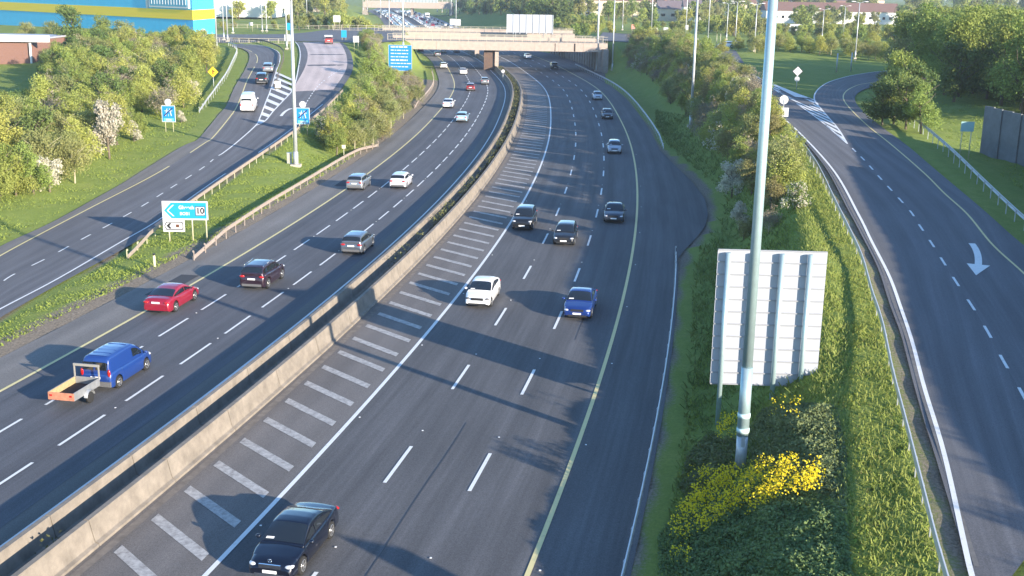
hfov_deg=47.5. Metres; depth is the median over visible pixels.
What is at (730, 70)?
bare tree
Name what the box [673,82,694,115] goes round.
hazel bush
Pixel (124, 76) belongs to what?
bare tree
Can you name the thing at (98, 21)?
green tree
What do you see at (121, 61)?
willow bush
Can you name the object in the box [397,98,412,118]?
olive bush
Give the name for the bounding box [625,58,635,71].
bare tree
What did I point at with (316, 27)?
conifer tree
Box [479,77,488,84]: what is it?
car
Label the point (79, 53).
leafy tree
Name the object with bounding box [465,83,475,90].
car
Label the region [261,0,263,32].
lamp post
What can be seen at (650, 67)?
willow bush
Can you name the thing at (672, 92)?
olive bush
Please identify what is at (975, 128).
grass
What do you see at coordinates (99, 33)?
dark tree
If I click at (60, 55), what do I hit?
hazel bush
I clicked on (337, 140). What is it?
hazel bush
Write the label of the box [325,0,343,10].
olive tree
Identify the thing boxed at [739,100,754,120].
russet bush
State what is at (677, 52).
hazel bush
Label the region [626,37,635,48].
willow bush
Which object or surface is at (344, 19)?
birch tree
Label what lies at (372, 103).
russet bush
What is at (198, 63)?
leafy tree
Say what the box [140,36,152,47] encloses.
leafy tree
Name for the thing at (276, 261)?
lane line
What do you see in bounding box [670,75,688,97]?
olive bush
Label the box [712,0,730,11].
birch tree
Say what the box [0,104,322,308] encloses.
slip right edge line
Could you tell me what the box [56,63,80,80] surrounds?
olive bush
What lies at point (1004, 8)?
green tree
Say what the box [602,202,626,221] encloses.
car
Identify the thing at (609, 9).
ash tree
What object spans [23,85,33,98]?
hazel bush
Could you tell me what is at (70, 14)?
dark tree
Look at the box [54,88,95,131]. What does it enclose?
leafy tree
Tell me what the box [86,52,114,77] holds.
willow bush
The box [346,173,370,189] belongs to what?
car
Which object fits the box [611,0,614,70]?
lamp post
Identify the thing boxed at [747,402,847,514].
ivy
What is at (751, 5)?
olive tree
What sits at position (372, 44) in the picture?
bare tree
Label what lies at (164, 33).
leafy tree
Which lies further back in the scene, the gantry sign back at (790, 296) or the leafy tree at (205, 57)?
the leafy tree at (205, 57)
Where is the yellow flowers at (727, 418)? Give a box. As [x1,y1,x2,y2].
[715,411,737,445]
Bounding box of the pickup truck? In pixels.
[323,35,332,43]
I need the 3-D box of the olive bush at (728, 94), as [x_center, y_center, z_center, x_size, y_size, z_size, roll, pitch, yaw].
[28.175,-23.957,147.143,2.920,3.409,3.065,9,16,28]
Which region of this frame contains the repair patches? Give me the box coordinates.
[145,180,346,294]
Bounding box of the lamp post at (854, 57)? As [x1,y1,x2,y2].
[851,1,867,60]
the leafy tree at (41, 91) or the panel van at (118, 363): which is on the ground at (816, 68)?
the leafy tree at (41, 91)
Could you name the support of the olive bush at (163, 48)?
on the ground at (816, 68)
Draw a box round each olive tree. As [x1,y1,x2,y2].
[286,14,297,27]
[292,0,307,14]
[293,14,305,30]
[303,0,314,12]
[305,12,317,28]
[311,0,320,12]
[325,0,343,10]
[355,17,367,27]
[453,0,462,12]
[486,0,494,13]
[519,0,528,10]
[571,0,588,14]
[585,0,597,14]
[591,19,599,32]
[615,1,628,16]
[641,18,649,26]
[660,21,666,29]
[674,9,683,21]
[678,20,687,29]
[687,20,694,31]
[692,4,706,21]
[703,0,713,7]
[707,6,715,17]
[714,2,724,14]
[714,4,722,15]
[719,14,731,34]
[747,4,758,9]
[749,18,763,33]
[758,17,765,34]
[781,23,790,33]
[790,0,806,1]
[812,22,825,38]
[813,11,820,22]
[831,11,839,22]
[835,5,853,26]
[846,22,856,34]
[861,0,876,2]
[868,22,880,36]
[870,11,880,23]
[906,6,918,13]
[910,0,923,9]
[968,0,982,6]
[991,0,1005,4]
[1003,0,1020,9]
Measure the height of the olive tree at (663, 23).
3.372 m
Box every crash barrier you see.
[126,88,343,258]
[192,141,378,259]
[199,42,236,112]
[233,37,283,86]
[414,68,433,108]
[575,64,663,148]
[621,246,676,575]
[781,124,948,575]
[914,119,1023,230]
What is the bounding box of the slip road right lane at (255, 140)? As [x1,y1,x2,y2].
[0,42,352,317]
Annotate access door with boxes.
[741,437,745,446]
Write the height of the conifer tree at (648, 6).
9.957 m
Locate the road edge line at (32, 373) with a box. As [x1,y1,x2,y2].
[0,50,454,391]
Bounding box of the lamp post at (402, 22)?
[402,0,403,44]
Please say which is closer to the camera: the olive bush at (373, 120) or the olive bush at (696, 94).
the olive bush at (373, 120)
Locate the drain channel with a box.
[70,82,525,575]
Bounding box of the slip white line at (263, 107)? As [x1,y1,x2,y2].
[220,44,280,154]
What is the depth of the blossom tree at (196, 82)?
170.26 m
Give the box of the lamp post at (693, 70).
[687,0,698,128]
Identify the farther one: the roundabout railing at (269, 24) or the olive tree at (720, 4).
the olive tree at (720, 4)
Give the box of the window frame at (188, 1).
[148,0,189,8]
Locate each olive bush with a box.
[4,94,34,116]
[4,115,39,154]
[13,22,35,33]
[15,127,68,173]
[30,106,73,136]
[38,49,56,64]
[41,20,60,33]
[46,129,81,174]
[49,73,84,92]
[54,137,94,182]
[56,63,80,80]
[62,108,96,134]
[64,41,82,48]
[77,35,87,41]
[78,92,98,104]
[84,36,110,48]
[113,19,134,32]
[134,49,164,63]
[147,63,171,81]
[151,43,169,52]
[160,53,178,80]
[165,52,181,65]
[167,44,189,53]
[209,40,218,55]
[345,122,368,149]
[351,72,379,99]
[356,119,379,146]
[358,108,390,144]
[366,39,383,54]
[366,61,383,84]
[372,92,397,117]
[377,86,395,100]
[379,99,402,126]
[383,66,395,78]
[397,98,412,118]
[408,84,425,102]
[621,43,632,57]
[639,49,651,62]
[644,34,658,45]
[657,70,667,81]
[658,79,671,97]
[659,30,670,35]
[663,37,678,52]
[664,40,683,56]
[665,57,683,72]
[667,51,676,58]
[668,71,686,90]
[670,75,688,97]
[670,83,679,99]
[671,29,683,35]
[678,44,693,56]
[678,76,695,92]
[681,56,687,69]
[684,88,705,109]
[685,50,698,63]
[687,66,698,77]
[696,50,714,65]
[697,58,714,72]
[705,60,724,73]
[706,114,732,138]
[713,85,728,103]
[715,56,732,64]
[715,99,740,121]
[716,52,740,70]
[723,85,735,100]
[727,63,753,80]
[732,76,759,96]
[732,111,771,145]
[745,32,758,48]
[746,36,761,50]
[749,91,779,112]
[756,136,810,174]
[759,38,764,50]
[766,140,810,184]
[775,33,784,51]
[823,37,838,54]
[839,38,851,52]
[847,41,863,55]
[860,42,867,55]
[863,44,875,59]
[867,41,884,59]
[881,36,918,67]
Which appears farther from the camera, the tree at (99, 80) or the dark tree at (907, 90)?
the tree at (99, 80)
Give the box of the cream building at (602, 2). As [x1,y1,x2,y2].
[593,0,642,15]
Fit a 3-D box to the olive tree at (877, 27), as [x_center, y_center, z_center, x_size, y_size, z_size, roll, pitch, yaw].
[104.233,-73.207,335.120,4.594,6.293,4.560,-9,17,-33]
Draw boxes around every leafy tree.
[0,92,24,130]
[0,107,25,155]
[0,158,17,200]
[27,72,60,109]
[36,63,55,80]
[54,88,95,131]
[55,46,78,69]
[63,81,95,123]
[70,46,93,68]
[97,90,137,144]
[130,64,160,97]
[131,35,152,57]
[137,48,159,80]
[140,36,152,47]
[148,31,162,45]
[160,30,169,44]
[165,24,184,42]
[172,49,205,85]
[173,43,204,73]
[182,29,213,61]
[194,36,217,72]
[812,34,827,54]
[823,32,834,53]
[836,27,851,51]
[865,30,879,45]
[879,41,890,60]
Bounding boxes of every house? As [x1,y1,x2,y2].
[656,0,681,20]
[681,0,701,20]
[713,0,756,13]
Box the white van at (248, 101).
[240,92,257,110]
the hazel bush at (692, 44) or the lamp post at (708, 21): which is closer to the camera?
the hazel bush at (692, 44)
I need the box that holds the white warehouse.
[215,0,289,17]
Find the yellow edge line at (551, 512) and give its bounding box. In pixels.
[524,55,637,575]
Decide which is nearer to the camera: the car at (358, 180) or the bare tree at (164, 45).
the car at (358, 180)
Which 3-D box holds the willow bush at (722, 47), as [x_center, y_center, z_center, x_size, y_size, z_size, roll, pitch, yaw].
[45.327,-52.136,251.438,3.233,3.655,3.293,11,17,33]
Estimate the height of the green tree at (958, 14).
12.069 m
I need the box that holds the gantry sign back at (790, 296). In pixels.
[710,249,827,424]
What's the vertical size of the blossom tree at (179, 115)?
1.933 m
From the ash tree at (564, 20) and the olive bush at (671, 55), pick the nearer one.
the olive bush at (671, 55)
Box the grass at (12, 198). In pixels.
[0,63,207,239]
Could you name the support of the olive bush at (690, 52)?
on the ground at (816, 68)
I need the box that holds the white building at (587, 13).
[579,2,591,15]
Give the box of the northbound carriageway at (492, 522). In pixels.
[208,8,677,575]
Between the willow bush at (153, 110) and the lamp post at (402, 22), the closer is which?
the willow bush at (153, 110)
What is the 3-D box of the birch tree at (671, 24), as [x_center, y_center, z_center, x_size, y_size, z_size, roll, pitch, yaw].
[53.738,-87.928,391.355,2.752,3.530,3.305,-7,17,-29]
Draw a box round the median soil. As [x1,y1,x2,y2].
[385,76,518,272]
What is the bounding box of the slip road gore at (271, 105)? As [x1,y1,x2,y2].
[257,74,290,124]
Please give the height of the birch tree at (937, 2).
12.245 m
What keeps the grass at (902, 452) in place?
on the ground at (816, 68)
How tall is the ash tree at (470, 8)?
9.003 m
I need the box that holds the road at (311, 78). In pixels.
[295,43,346,90]
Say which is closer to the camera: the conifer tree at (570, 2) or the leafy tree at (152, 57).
the leafy tree at (152, 57)
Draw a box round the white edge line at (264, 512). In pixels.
[202,56,550,575]
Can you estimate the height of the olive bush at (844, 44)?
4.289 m
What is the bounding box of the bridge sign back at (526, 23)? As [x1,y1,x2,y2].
[506,14,552,37]
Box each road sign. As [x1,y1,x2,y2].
[284,35,290,49]
[333,15,339,28]
[341,30,346,37]
[353,36,358,53]
[450,19,454,24]
[455,19,460,25]
[959,122,974,159]
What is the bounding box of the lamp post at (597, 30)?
[594,0,599,70]
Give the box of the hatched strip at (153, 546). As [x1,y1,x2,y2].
[65,58,549,575]
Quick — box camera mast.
[735,0,777,469]
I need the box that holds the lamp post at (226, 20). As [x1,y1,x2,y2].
[225,0,228,41]
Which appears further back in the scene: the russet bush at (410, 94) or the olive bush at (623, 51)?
the olive bush at (623, 51)
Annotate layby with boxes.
[657,149,707,260]
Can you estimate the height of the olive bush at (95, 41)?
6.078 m
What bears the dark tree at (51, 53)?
on the ground at (816, 68)
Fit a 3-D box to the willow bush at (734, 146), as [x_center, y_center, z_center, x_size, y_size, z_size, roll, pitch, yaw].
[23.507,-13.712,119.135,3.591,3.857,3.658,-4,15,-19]
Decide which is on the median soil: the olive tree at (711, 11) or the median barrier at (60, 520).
the median barrier at (60, 520)
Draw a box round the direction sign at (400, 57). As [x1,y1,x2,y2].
[388,45,411,71]
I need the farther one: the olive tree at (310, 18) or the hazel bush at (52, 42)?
the olive tree at (310, 18)
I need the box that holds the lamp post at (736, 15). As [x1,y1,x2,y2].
[731,1,744,36]
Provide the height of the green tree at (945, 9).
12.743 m
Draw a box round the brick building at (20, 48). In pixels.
[0,33,69,63]
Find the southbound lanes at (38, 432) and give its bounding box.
[0,18,499,526]
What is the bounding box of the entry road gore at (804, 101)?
[774,86,841,135]
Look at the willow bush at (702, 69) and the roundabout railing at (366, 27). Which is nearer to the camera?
the willow bush at (702, 69)
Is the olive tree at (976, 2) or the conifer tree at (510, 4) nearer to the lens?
the conifer tree at (510, 4)
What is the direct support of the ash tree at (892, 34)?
on the ground at (816, 68)
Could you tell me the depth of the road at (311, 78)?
202.33 m
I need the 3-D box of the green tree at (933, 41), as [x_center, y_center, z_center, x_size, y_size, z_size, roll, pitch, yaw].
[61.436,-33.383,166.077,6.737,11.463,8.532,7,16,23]
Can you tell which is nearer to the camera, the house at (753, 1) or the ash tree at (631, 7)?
the ash tree at (631, 7)
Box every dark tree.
[6,89,23,108]
[14,106,58,156]
[36,53,53,73]
[44,49,58,60]
[51,4,86,40]
[53,73,75,91]
[67,36,89,46]
[87,27,109,47]
[87,44,110,64]
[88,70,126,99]
[88,113,123,150]
[95,48,115,62]
[117,65,135,84]
[150,57,181,93]
[173,24,185,35]
[861,81,903,124]
[868,68,910,103]
[876,66,896,94]
[887,74,926,129]
[900,59,940,101]
[936,36,984,101]
[965,42,990,93]
[965,45,1003,98]
[997,51,1023,110]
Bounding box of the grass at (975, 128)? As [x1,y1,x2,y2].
[868,86,1023,188]
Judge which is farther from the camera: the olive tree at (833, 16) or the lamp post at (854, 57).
the olive tree at (833, 16)
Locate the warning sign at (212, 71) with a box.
[208,67,217,87]
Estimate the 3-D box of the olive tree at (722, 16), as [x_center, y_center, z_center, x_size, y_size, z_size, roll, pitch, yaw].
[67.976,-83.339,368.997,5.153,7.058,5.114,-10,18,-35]
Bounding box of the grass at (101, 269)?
[0,73,395,345]
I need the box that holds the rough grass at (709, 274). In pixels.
[653,109,807,575]
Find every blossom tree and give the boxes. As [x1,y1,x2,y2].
[34,155,63,191]
[89,97,124,158]
[127,120,143,141]
[177,110,186,122]
[188,80,200,96]
[715,158,745,197]
[730,200,751,230]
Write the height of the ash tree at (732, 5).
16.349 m
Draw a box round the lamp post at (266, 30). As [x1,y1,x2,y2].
[265,0,267,32]
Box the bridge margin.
[532,51,605,82]
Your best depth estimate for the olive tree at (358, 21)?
389.91 m
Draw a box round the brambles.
[657,473,853,575]
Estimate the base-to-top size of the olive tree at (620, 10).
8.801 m
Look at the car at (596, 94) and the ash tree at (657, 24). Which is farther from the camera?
the ash tree at (657, 24)
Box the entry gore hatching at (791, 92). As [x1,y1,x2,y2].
[760,78,844,139]
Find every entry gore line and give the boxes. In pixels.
[756,76,845,142]
[813,71,877,142]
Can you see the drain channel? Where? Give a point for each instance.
(98, 555)
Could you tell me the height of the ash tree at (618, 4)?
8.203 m
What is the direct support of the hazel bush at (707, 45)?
on the ground at (816, 68)
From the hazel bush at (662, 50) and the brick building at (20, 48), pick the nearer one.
the brick building at (20, 48)
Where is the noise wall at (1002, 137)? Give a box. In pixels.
[980,106,1023,166]
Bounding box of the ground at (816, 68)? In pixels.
[0,0,1023,575]
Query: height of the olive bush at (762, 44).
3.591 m
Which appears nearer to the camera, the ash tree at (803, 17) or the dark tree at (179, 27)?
the dark tree at (179, 27)
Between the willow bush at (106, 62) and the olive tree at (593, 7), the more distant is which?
the olive tree at (593, 7)
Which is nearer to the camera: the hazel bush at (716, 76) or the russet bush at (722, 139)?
the russet bush at (722, 139)
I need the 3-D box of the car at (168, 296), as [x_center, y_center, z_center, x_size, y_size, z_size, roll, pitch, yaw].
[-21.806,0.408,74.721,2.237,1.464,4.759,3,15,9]
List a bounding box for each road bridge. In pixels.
[362,0,453,15]
[378,25,574,58]
[387,33,607,71]
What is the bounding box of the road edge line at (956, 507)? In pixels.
[783,118,974,575]
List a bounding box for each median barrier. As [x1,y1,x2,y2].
[0,50,514,575]
[11,66,523,575]
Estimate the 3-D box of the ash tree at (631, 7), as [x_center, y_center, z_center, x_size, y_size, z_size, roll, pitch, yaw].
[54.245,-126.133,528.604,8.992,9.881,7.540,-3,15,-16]
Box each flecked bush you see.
[314,115,331,140]
[630,53,641,68]
[703,121,730,152]
[724,76,749,99]
[778,180,812,208]
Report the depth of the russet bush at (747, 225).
92.84 m
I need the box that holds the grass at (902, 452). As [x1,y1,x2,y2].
[660,130,937,575]
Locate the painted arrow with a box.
[967,243,988,274]
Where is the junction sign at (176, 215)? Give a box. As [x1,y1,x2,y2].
[162,201,207,241]
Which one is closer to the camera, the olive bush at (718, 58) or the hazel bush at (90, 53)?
the olive bush at (718, 58)
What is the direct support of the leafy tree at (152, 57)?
on the ground at (816, 68)
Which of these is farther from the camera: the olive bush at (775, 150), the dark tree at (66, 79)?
the dark tree at (66, 79)
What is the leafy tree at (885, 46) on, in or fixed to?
on the ground at (816, 68)
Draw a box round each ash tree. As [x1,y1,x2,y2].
[327,11,341,28]
[466,1,475,12]
[491,0,508,14]
[525,0,540,14]
[553,17,561,26]
[561,16,569,23]
[570,23,583,35]
[580,23,590,34]
[585,13,595,22]
[601,0,615,18]
[602,1,617,20]
[615,2,620,18]
[623,0,639,18]
[638,0,646,10]
[652,7,660,20]
[653,20,660,28]
[686,1,703,20]
[697,20,705,33]
[724,0,747,11]
[776,24,782,32]
[789,5,812,24]
[808,4,820,17]
[851,24,867,38]
[888,26,897,37]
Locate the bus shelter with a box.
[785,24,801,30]
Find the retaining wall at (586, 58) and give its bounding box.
[550,49,608,72]
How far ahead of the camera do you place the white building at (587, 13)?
545.47 m
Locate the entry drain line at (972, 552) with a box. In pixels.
[797,131,978,565]
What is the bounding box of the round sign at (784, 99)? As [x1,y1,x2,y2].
[779,95,788,117]
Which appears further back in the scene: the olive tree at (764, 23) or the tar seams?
the olive tree at (764, 23)
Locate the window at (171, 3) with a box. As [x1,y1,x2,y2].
[150,0,186,6]
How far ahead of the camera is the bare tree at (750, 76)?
150.16 m
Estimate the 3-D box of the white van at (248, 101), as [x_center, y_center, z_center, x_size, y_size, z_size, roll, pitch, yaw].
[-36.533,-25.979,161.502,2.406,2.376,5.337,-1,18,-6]
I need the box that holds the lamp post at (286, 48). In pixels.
[285,0,288,49]
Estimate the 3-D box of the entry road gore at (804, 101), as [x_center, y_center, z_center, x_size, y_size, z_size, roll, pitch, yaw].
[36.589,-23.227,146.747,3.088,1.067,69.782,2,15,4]
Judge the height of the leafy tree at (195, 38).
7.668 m
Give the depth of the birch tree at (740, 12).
453.90 m
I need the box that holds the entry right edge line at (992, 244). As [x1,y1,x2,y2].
[843,82,1023,273]
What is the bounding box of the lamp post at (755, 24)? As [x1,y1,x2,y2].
[750,3,764,51]
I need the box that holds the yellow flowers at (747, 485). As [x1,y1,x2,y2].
[667,451,825,550]
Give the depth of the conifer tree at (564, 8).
461.61 m
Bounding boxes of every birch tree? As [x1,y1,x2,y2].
[218,21,226,29]
[228,0,246,18]
[262,0,276,19]
[270,20,279,29]
[302,15,307,28]
[318,0,332,14]
[335,0,346,11]
[338,11,349,27]
[344,15,355,27]
[350,16,357,27]
[361,19,372,26]
[584,24,595,34]
[595,23,604,32]
[596,15,606,27]
[604,20,616,32]
[635,7,647,22]
[668,21,674,28]
[679,8,694,20]
[701,9,711,17]
[705,16,717,32]
[711,14,722,31]
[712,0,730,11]
[721,15,743,35]
[730,5,750,17]
[740,15,757,35]
[747,8,757,16]
[794,25,807,37]
[819,9,832,24]
[823,23,839,37]
[849,13,865,23]
[880,23,895,39]
[903,0,912,7]
[929,0,941,7]
[953,0,971,6]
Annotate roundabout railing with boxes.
[216,24,329,28]
[340,25,399,30]
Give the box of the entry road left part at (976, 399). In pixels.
[726,61,1023,575]
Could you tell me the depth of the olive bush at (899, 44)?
181.22 m
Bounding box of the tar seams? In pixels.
[0,119,612,575]
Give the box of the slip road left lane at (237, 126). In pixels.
[0,44,279,283]
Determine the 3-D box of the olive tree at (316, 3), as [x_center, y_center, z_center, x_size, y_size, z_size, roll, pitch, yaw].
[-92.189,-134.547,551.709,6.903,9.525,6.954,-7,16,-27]
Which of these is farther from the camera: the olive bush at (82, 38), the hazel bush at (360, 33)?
the hazel bush at (360, 33)
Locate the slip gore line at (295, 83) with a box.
[256,42,300,125]
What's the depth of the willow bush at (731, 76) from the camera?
156.16 m
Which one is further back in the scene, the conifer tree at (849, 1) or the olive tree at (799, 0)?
the conifer tree at (849, 1)
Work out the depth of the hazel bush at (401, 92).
187.54 m
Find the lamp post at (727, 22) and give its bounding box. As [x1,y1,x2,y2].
[726,3,730,39]
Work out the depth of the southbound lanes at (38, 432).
71.33 m
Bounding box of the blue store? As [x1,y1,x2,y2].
[0,0,214,33]
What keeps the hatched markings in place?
on the hatched strip at (153, 546)
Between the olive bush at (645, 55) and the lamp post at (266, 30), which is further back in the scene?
the lamp post at (266, 30)
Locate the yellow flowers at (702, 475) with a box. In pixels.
[687,463,711,480]
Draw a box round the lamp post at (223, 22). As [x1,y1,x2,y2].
[222,0,225,39]
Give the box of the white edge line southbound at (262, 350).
[0,50,505,546]
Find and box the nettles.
[680,431,740,501]
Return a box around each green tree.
[92,14,114,30]
[96,24,106,31]
[876,47,927,87]
[877,8,921,63]
[890,10,922,64]
[898,0,952,74]
[903,11,943,78]
[918,4,952,29]
[918,14,955,75]
[926,22,970,94]
[936,2,1000,96]
[939,7,966,27]
[946,5,968,16]
[951,3,979,15]
[953,1,997,45]
[969,1,1004,90]
[972,4,1023,105]
[976,2,1016,25]
[976,14,1012,93]
[980,9,1023,114]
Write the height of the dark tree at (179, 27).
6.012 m
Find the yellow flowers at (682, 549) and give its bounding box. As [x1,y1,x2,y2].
[669,542,691,561]
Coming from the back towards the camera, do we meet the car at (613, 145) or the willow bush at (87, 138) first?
the car at (613, 145)
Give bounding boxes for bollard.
[153,253,155,266]
[274,81,280,88]
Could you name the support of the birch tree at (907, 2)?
on the ground at (816, 68)
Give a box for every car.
[143,282,198,311]
[239,258,284,287]
[249,501,338,575]
[255,72,269,83]
[262,62,274,71]
[340,231,374,253]
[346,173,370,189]
[389,171,412,187]
[433,51,440,55]
[439,62,446,68]
[442,98,454,107]
[456,111,469,121]
[458,68,466,73]
[464,275,500,305]
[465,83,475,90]
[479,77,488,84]
[511,204,536,229]
[524,53,531,58]
[550,62,558,68]
[551,220,577,244]
[562,286,596,317]
[592,91,601,99]
[601,108,613,118]
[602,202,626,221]
[606,139,622,152]
[717,41,733,47]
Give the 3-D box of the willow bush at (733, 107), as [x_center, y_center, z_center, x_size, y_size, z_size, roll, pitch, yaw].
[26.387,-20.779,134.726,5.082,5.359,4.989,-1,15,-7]
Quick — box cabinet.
[287,152,291,163]
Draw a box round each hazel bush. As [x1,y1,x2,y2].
[0,142,19,195]
[1,92,17,109]
[7,137,55,194]
[18,94,41,123]
[20,90,31,103]
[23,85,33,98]
[43,79,64,109]
[44,42,66,73]
[45,89,67,108]
[50,38,60,48]
[54,44,64,67]
[54,48,83,75]
[64,57,93,84]
[64,65,79,83]
[77,70,96,91]
[79,44,96,60]
[80,30,102,41]
[108,68,140,112]
[110,36,129,54]
[115,38,139,61]
[125,105,152,137]
[136,27,147,40]
[162,29,182,48]
[165,35,176,52]
[180,23,193,39]
[183,26,195,41]
[183,27,199,39]
[323,120,348,155]
[333,89,360,115]
[337,111,356,149]
[344,100,367,122]
[351,74,377,101]
[355,50,383,79]
[357,29,365,39]
[361,37,369,51]
[363,46,381,66]
[376,64,395,85]
[392,84,406,102]
[630,23,644,36]
[651,34,659,44]
[653,44,664,56]
[655,32,669,49]
[664,32,675,45]
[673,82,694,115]
[674,38,689,53]
[674,39,689,57]
[689,39,703,48]
[691,47,708,69]
[696,36,714,52]
[698,41,717,56]
[699,35,721,52]
[705,80,727,108]
[708,49,720,61]
[711,65,730,81]
[728,134,750,163]
[749,82,777,105]
[791,134,809,163]
[796,31,805,51]
[864,37,876,46]
[878,71,910,123]
[902,79,943,133]
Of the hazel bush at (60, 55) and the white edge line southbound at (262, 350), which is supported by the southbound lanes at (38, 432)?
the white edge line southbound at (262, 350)
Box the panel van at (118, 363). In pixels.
[80,342,150,387]
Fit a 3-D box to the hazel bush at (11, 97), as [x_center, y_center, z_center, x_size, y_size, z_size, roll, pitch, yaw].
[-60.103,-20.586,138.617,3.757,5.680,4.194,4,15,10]
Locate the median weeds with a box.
[35,66,519,553]
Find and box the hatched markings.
[114,81,546,575]
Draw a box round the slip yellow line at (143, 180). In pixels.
[0,47,257,255]
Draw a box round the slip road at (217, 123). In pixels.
[0,46,256,254]
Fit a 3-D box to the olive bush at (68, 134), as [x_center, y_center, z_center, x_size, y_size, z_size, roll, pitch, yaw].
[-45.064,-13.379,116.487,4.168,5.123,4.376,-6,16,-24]
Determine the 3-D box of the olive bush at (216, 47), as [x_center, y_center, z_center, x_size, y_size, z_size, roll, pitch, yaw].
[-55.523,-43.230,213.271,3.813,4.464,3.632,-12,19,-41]
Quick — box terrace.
[759,1,897,23]
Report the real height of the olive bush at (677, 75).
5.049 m
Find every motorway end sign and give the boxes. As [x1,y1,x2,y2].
[161,99,175,131]
[296,101,309,135]
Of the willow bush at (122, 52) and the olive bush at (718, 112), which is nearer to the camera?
the olive bush at (718, 112)
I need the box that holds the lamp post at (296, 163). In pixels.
[290,0,301,167]
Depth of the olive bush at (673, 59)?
209.26 m
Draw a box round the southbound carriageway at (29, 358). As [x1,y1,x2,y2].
[0,6,490,389]
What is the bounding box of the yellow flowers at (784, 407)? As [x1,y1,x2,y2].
[767,394,800,431]
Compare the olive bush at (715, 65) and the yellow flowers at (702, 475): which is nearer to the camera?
the yellow flowers at (702, 475)
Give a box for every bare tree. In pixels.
[34,88,73,110]
[44,68,58,87]
[102,91,132,119]
[104,64,124,88]
[107,65,134,89]
[110,49,131,68]
[116,56,140,77]
[128,31,144,44]
[144,78,179,112]
[153,36,171,51]
[314,103,341,128]
[353,93,368,111]
[366,39,382,51]
[393,89,407,105]
[400,71,410,84]
[406,76,421,91]
[623,29,635,42]
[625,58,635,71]
[652,66,660,78]
[673,63,688,75]
[695,95,720,120]
[726,61,736,73]
[731,134,757,152]
[735,97,749,120]
[737,66,759,85]
[741,70,773,98]
[763,204,782,233]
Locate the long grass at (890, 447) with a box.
[795,170,941,575]
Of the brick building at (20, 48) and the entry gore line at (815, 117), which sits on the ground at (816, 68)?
the brick building at (20, 48)
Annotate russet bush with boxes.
[359,33,370,44]
[359,95,380,111]
[374,80,390,100]
[376,115,393,139]
[383,81,402,93]
[405,88,414,103]
[406,76,424,90]
[624,44,634,56]
[632,33,645,42]
[639,59,651,74]
[645,64,654,81]
[661,60,672,73]
[666,90,676,103]
[674,87,689,112]
[678,37,692,43]
[685,58,692,75]
[690,106,705,125]
[697,77,718,106]
[701,67,726,84]
[710,126,737,159]
[733,157,768,193]
[736,217,751,239]
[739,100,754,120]
[741,147,756,176]
[745,95,775,111]
[757,109,784,135]
[764,174,786,210]
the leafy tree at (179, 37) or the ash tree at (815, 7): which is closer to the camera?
the leafy tree at (179, 37)
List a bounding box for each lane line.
[0,50,487,484]
[0,55,470,431]
[3,159,213,280]
[311,60,575,575]
[468,63,604,490]
[846,143,1023,398]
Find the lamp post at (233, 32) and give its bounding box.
[231,0,234,33]
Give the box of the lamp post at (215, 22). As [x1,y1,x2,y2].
[214,0,217,52]
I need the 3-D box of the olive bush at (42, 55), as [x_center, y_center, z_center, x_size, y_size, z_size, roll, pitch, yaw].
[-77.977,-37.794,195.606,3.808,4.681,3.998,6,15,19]
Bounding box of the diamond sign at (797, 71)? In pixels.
[792,66,802,88]
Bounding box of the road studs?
[114,153,639,570]
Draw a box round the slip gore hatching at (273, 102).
[258,72,295,122]
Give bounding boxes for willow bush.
[1,152,40,195]
[27,79,49,98]
[64,114,107,163]
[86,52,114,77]
[90,83,127,117]
[96,56,115,73]
[104,57,128,78]
[106,32,122,48]
[108,41,136,63]
[110,55,127,65]
[117,31,126,40]
[119,27,136,43]
[125,53,144,71]
[127,63,161,97]
[128,80,153,111]
[146,49,174,79]
[149,87,176,115]
[165,66,203,107]
[204,33,220,56]
[316,113,351,149]
[335,100,356,125]
[344,83,370,109]
[364,42,384,60]
[366,105,387,123]
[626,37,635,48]
[632,30,641,44]
[643,27,653,35]
[647,43,660,58]
[647,54,663,71]
[648,59,661,78]
[654,70,667,86]
[657,72,676,97]
[659,53,670,66]
[662,60,682,79]
[675,50,686,67]
[683,32,699,44]
[691,67,710,91]
[694,66,704,86]
[695,103,725,138]
[695,123,715,140]
[705,73,727,96]
[712,110,740,148]
[716,38,729,52]
[720,86,749,123]
[722,70,737,86]
[726,135,751,164]
[730,34,744,49]
[732,106,758,140]
[745,93,783,133]
[749,136,772,161]
[750,96,788,133]
[752,33,763,51]
[765,146,811,196]
[776,122,806,146]
[781,31,796,48]
[784,37,797,50]
[801,35,815,52]
[843,39,858,55]
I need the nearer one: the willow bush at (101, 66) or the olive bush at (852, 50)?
the willow bush at (101, 66)
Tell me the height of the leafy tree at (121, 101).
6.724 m
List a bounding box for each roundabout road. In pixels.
[207,28,404,42]
[600,32,743,62]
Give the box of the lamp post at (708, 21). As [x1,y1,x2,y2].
[707,0,710,41]
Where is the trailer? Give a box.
[48,363,99,402]
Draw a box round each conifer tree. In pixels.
[311,15,320,28]
[321,16,331,28]
[461,0,469,13]
[480,0,489,13]
[500,0,510,12]
[508,0,519,13]
[509,0,524,13]
[522,1,531,14]
[536,0,556,18]
[548,0,560,18]
[556,0,573,18]
[567,0,582,15]
[642,0,657,21]
[790,25,796,35]
[798,5,814,23]
[803,25,812,36]
[824,4,835,22]
[835,26,843,36]
[846,0,860,2]
[893,5,910,23]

